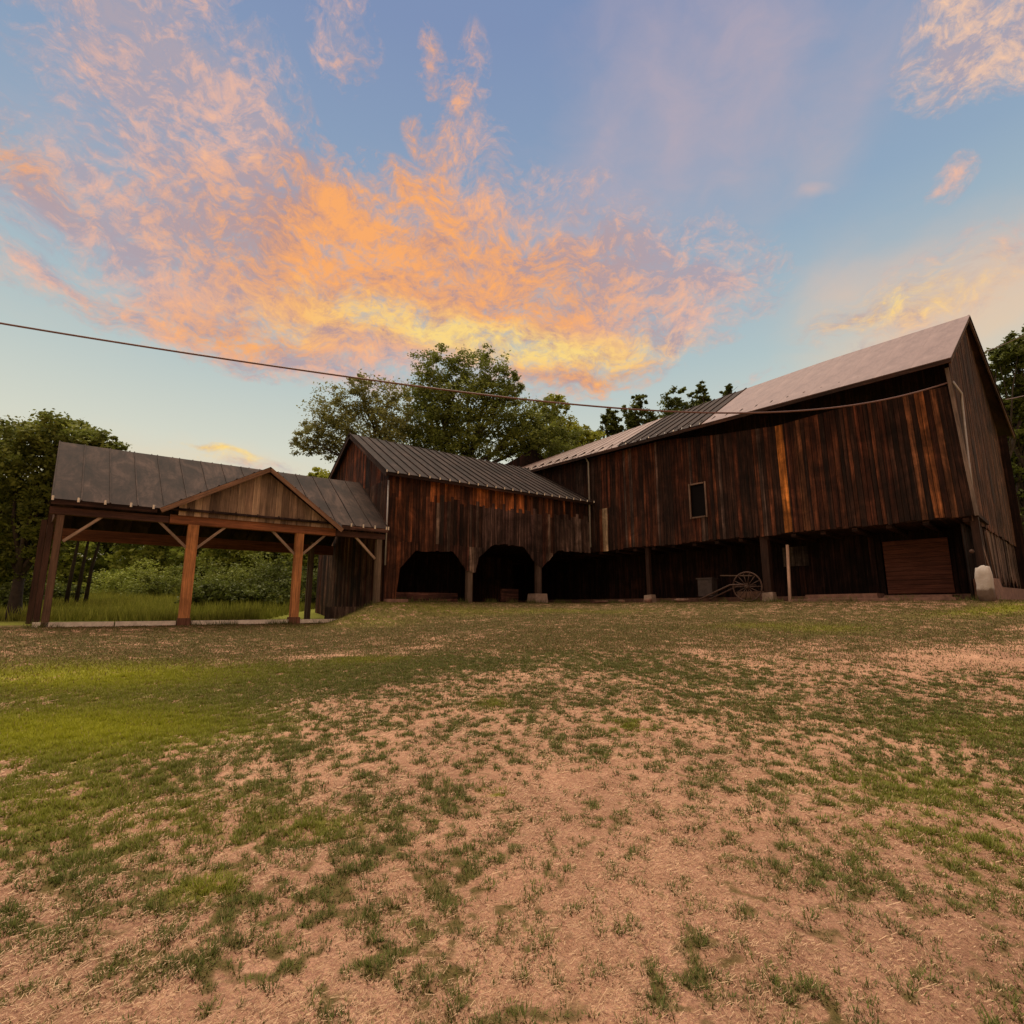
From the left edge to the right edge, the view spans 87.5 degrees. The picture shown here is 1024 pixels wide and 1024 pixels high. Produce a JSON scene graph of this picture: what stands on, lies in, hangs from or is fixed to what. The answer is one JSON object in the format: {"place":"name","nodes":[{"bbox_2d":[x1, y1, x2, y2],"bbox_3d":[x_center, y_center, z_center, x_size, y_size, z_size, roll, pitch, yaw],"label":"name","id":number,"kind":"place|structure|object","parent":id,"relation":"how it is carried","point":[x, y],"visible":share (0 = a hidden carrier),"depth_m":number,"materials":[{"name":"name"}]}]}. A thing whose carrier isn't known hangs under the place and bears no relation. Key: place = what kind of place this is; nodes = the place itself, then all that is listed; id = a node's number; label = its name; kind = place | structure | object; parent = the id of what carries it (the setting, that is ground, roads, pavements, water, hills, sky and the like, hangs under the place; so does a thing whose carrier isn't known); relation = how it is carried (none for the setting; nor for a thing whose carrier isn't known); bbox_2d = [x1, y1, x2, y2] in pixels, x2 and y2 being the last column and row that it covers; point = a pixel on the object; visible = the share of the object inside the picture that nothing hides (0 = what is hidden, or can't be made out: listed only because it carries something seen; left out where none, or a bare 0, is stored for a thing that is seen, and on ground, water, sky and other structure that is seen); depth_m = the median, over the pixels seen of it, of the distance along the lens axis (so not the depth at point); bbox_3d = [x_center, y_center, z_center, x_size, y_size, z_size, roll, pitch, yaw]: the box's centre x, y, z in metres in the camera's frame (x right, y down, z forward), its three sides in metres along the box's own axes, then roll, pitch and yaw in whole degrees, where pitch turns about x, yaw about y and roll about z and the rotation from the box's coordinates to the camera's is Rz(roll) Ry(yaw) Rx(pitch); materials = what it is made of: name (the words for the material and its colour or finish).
{"place":"outdoors","nodes":[
{"label":"outdoors","id":0,"kind":"place"},
{"bbox_2d":[0,588,315,620],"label":"tall grass","id":1,"kind":"structure","parent":0,"point":[103,606],"depth_m":22.80,"materials":[{"name":"green plant"}]},
{"bbox_2d":[0,588,1023,1023],"bbox_3d":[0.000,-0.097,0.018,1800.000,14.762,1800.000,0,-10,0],"label":"ground","id":2,"kind":"structure","parent":0,"point":[838,934],"depth_m":2.78,"materials":[{"name":"brown soil"}]},
{"bbox_2d":[0,580,44,609],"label":"shrub","id":3,"kind":"object","parent":2,"relation":"on","point":[4,596],"visible":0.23,"depth_m":24.59,"materials":[{"name":"green plant"}]},
{"bbox_2d":[6,563,48,588],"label":"woodland tree","id":4,"kind":"object","parent":2,"relation":"on","point":[27,574],"visible":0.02,"depth_m":45.83,"materials":[{"name":"green plant"}]},
{"bbox_2d":[28,580,85,599],"bbox_3d":[-25.458,4.668,29.589,3.031,1.749,2.198,5,-11,-27],"label":"shrub","id":5,"kind":"object","parent":2,"relation":"on","point":[60,590],"visible":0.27,"depth_m":29.46,"materials":[{"name":"green plant"}]},
{"bbox_2d":[0,408,132,620],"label":"locust tree","id":6,"kind":"object","parent":2,"relation":"on","point":[24,496],"visible":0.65,"depth_m":20.88,"materials":[{"name":"green plant"}]},
{"bbox_2d":[27,541,112,589],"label":"woodland tree","id":7,"kind":"object","parent":2,"relation":"on","point":[63,567],"visible":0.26,"depth_m":42.37,"materials":[{"name":"green plant"}]},
{"bbox_2d":[64,541,79,603],"bbox_3d":[-22.080,1.865,26.794,3.299,6.290,3.195,-9,-13,40],"label":"sapling","id":8,"kind":"object","parent":2,"relation":"on","point":[68,589],"depth_m":26.82,"materials":[{"name":"brown plant"}]},
{"bbox_2d":[74,542,88,602],"bbox_3d":[-22.021,1.977,27.772,2.864,6.332,3.642,0,-10,0],"label":"sapling","id":9,"kind":"object","parent":2,"relation":"on","point":[78,590],"depth_m":27.31,"materials":[{"name":"brown plant"}]},
{"bbox_2d":[83,542,100,601],"bbox_3d":[-21.674,2.031,28.193,3.445,6.288,3.254,0,-10,0],"label":"sapling","id":10,"kind":"object","parent":2,"relation":"on","point":[87,589],"depth_m":27.81,"materials":[{"name":"brown plant"}]},
{"bbox_2d":[58,542,146,587],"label":"woodland tree","id":11,"kind":"object","parent":2,"relation":"on","point":[107,546],"visible":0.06,"depth_m":45.22,"materials":[{"name":"green plant"}]},
{"bbox_2d":[72,555,170,593],"bbox_3d":[-25.957,4.717,35.732,5.494,3.791,4.303,4,-11,-19],"label":"shrub","id":12,"kind":"object","parent":2,"relation":"on","point":[112,577],"visible":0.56,"depth_m":35.40,"materials":[{"name":"green plant"}]},
{"bbox_2d":[0,531,275,589],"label":"woods","id":13,"kind":"object","parent":2,"relation":"on","point":[88,558],"depth_m":48.55,"materials":[{"name":"green plant"}]},
{"bbox_2d":[102,543,184,588],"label":"woodland tree","id":14,"kind":"object","parent":2,"relation":"on","point":[126,551],"visible":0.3,"depth_m":40.99,"materials":[{"name":"green plant"}]},
{"bbox_2d":[115,563,210,597],"bbox_3d":[-21.452,4.573,32.813,5.152,2.904,3.734,3,-11,-17],"label":"shrub","id":15,"kind":"object","parent":2,"relation":"on","point":[152,583],"visible":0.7,"depth_m":32.29,"materials":[{"name":"green plant"}]},
{"bbox_2d":[144,547,238,587],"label":"woodland tree","id":16,"kind":"object","parent":2,"relation":"on","point":[199,550],"visible":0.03,"depth_m":46.47,"materials":[{"name":"green plant"}]},
{"bbox_2d":[25,441,388,627],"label":"open shed","id":17,"kind":"structure","parent":2,"relation":"on","point":[110,495],"depth_m":17.92,"materials":[{"name":"metal"}]},
{"bbox_2d":[174,578,247,608],"bbox_3d":[-14.393,4.182,25.735,3.091,2.088,2.696,0,-10,0],"label":"shrub","id":18,"kind":"object","parent":2,"relation":"on","point":[216,588],"visible":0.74,"depth_m":25.38,"materials":[{"name":"green plant"}]},
{"bbox_2d":[195,548,279,588],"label":"woodland tree","id":19,"kind":"object","parent":2,"relation":"on","point":[234,557],"visible":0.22,"depth_m":42.94,"materials":[{"name":"green plant"}]},
{"bbox_2d":[194,551,282,592],"bbox_3d":[-19.442,4.566,37.746,7.132,4.173,5.440,0,-10,0],"label":"shrub","id":20,"kind":"object","parent":2,"relation":"on","point":[232,575],"visible":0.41,"depth_m":37.59,"materials":[{"name":"green plant"}]},
{"bbox_2d":[211,579,300,608],"bbox_3d":[-12.764,4.243,26.777,4.029,1.930,3.089,6,-12,-28],"label":"shrub","id":21,"kind":"object","parent":2,"relation":"on","point":[261,593],"visible":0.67,"depth_m":26.48,"materials":[{"name":"green plant"}]},
{"bbox_2d":[250,552,289,582],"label":"woodland tree","id":22,"kind":"object","parent":2,"relation":"on","point":[273,557],"visible":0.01,"depth_m":44.76,"materials":[{"name":"green plant"}]},
{"bbox_2d":[237,553,306,593],"bbox_3d":[-15.364,4.556,34.941,5.659,3.915,4.241,0,-10,0],"label":"shrub","id":23,"kind":"object","parent":2,"relation":"on","point":[276,576],"visible":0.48,"depth_m":34.35,"materials":[{"name":"green plant"}]},
{"bbox_2d":[282,560,317,604],"bbox_3d":[-10.670,4.105,29.985,3.991,3.499,3.417,2,-10,-14],"label":"shrub","id":24,"kind":"object","parent":2,"relation":"on","point":[303,586],"visible":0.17,"depth_m":29.45,"materials":[{"name":"green plant"}]},
{"bbox_2d":[281,553,318,588],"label":"woodland tree","id":25,"kind":"object","parent":2,"relation":"on","point":[305,560],"visible":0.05,"depth_m":42.01,"materials":[{"name":"green plant"}]},
{"bbox_2d":[307,467,329,478],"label":"locust tree","id":26,"kind":"object","parent":2,"relation":"on","point":[322,474],"visible":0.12,"depth_m":45.04,"materials":[{"name":"green plant"}]},
{"bbox_2d":[324,607,361,618],"bbox_3d":[-6.451,3.873,20.444,1.200,0.500,0.660,7,-13,-36],"label":"foundation","id":27,"kind":"object","parent":2,"relation":"on","point":[332,612],"visible":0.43,"depth_m":20.07,"materials":[{"name":"grey stone"}]},
{"bbox_2d":[289,369,433,462],"bbox_3d":[-10.721,-1.834,36.970,10.634,16.333,5.385,0,-10,0],"label":"walnut tree","id":28,"kind":"object","parent":2,"relation":"on","point":[356,408],"visible":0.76,"depth_m":37.27,"materials":[{"name":"green plant"}]},
{"bbox_2d":[384,599,407,601],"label":"stone slab","id":29,"kind":"structure","parent":2,"relation":"on","point":[395,600],"depth_m":19.87,"materials":[{"name":"stone"}]},
{"bbox_2d":[315,433,594,615],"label":"carriage barn","id":30,"kind":"structure","parent":2,"relation":"on","point":[463,528],"depth_m":24.09,"materials":[{"name":"brown wood"}]},
{"bbox_2d":[379,343,586,462],"bbox_3d":[-2.305,-3.478,38.858,16.705,18.993,6.700,0,-10,0],"label":"shade tree","id":31,"kind":"object","parent":2,"relation":"on","point":[439,437],"visible":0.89,"depth_m":38.78,"materials":[{"name":"green plant"}]},
{"bbox_2d":[0,599,1023,760],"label":"grass","id":32,"kind":"structure","parent":2,"relation":"on","point":[85,668],"depth_m":11.22,"materials":[{"name":"green plant"}]},
{"bbox_2d":[0,642,1023,1023],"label":"straw","id":33,"kind":"object","parent":2,"relation":"on","point":[108,1004],"visible":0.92,"depth_m":2.72,"materials":[{"name":"beige plant"}]},
{"bbox_2d":[19,594,1005,627],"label":"weeds","id":34,"kind":"object","parent":2,"relation":"on","point":[531,601],"visible":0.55,"depth_m":19.40,"materials":[{"name":"green plant"}]},
{"bbox_2d":[529,393,605,457],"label":"young tree","id":35,"kind":"object","parent":2,"relation":"on","point":[590,436],"visible":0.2,"depth_m":42.43,"materials":[{"name":"green plant"}]},
{"bbox_2d":[594,600,608,602],"bbox_3d":[4.261,4.282,25.559,0.428,0.106,0.768,10,-14,-44],"label":"fieldstone","id":36,"kind":"object","parent":2,"relation":"on","point":[605,601],"visible":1,"depth_m":25.34,"materials":[{"name":"stone"}]},
{"bbox_2d":[597,408,625,439],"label":"pine tree","id":37,"kind":"object","parent":2,"relation":"on","point":[609,421],"visible":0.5,"depth_m":47.91,"materials":[{"name":"green plant"}]},
{"bbox_2d":[620,394,660,432],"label":"pine tree","id":38,"kind":"object","parent":2,"relation":"on","point":[632,420],"visible":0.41,"depth_m":47.92,"materials":[{"name":"green plant"}]},
{"bbox_2d":[656,385,694,418],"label":"oak tree","id":39,"kind":"object","parent":2,"relation":"on","point":[675,404],"visible":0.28,"depth_m":52.31,"materials":[{"name":"green plant"}]},
{"bbox_2d":[674,599,688,601],"bbox_3d":[7.214,3.751,22.763,0.643,0.125,0.317,-10,-14,44],"label":"fieldstone","id":40,"kind":"object","parent":2,"relation":"on","point":[682,600],"visible":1,"depth_m":22.62,"materials":[{"name":"stone"}]},
{"bbox_2d":[686,380,711,405],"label":"oak tree","id":41,"kind":"object","parent":2,"relation":"on","point":[705,398],"visible":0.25,"depth_m":52.74,"materials":[{"name":"green plant"}]},
{"bbox_2d":[696,577,717,596],"bbox_3d":[8.596,3.304,23.503,0.600,0.800,0.750,9,-14,-42],"label":"metal box","id":42,"kind":"object","parent":2,"relation":"on","point":[706,586],"visible":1,"depth_m":23.32,"materials":[{"name":"grey metal"}]},
{"bbox_2d":[719,383,736,395],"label":"oak tree","id":43,"kind":"object","parent":2,"relation":"on","point":[728,388],"visible":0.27,"depth_m":56.99,"materials":[{"name":"green plant"}]},
{"bbox_2d":[700,571,763,601],"bbox_3d":[9.021,3.050,21.632,2.452,1.184,1.348,-9,-13,40],"label":"cart","id":44,"kind":"object","parent":2,"relation":"on","point":[755,594],"visible":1,"depth_m":21.12,"materials":[{"name":"metal"}]},
{"bbox_2d":[507,315,1023,602],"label":"barn","id":45,"kind":"structure","parent":2,"relation":"on","point":[912,495],"depth_m":21.22,"materials":[{"name":"brown wood"}]},
{"bbox_2d":[0,322,946,413],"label":"utility cable","id":46,"kind":"object","parent":45,"relation":"attached to","point":[456,390],"visible":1,"depth_m":14.59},
{"bbox_2d":[688,481,707,518],"bbox_3d":[7.983,-0.503,22.951,0.598,1.540,0.617,0,-10,0],"label":"window","id":47,"kind":"structure","parent":45,"relation":"in","point":[698,492],"depth_m":23.03,"materials":[{"name":"brown glass"}]},
{"bbox_2d":[882,537,954,593],"bbox_3d":[14.499,1.943,19.145,0.040,1.910,1.920,9,-14,-42],"label":"stable door","id":48,"kind":"structure","parent":45,"relation":"in","point":[938,581],"depth_m":19.09,"materials":[{"name":"brown wood"}]},
{"bbox_2d":[984,335,1023,352],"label":"utility cable","id":49,"kind":"object","parent":45,"relation":"attached to","point":[1003,344],"visible":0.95,"depth_m":24.34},
{"bbox_2d":[786,545,791,601],"bbox_3d":[10.360,2.298,20.019,0.165,2.156,0.145,9,-14,-42],"label":"wooden pole","id":50,"kind":"object","parent":2,"relation":"on","point":[788,573],"visible":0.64,"depth_m":19.99,"materials":[{"name":"brown wood"}]},
{"bbox_2d":[975,565,995,601],"bbox_3d":[13.862,2.131,15.682,0.401,1.137,0.411,9,-14,-42],"label":"whitewashed stone","id":51,"kind":"object","parent":2,"relation":"on","point":[984,580],"visible":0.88,"depth_m":15.56,"materials":[{"name":"white stone"}]},
{"bbox_2d":[985,324,1023,533],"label":"maple tree","id":52,"kind":"object","parent":2,"relation":"on","point":[1003,358],"visible":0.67,"depth_m":35.47,"materials":[{"name":"green plant"}]},
{"bbox_2d":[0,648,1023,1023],"bbox_3d":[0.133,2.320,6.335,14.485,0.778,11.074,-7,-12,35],"label":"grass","id":53,"kind":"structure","parent":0,"point":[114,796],"depth_m":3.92,"materials":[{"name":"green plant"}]},
{"bbox_2d":[0,0,1023,559],"label":"sky","id":54,"kind":"structure","parent":0,"point":[623,199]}
]}

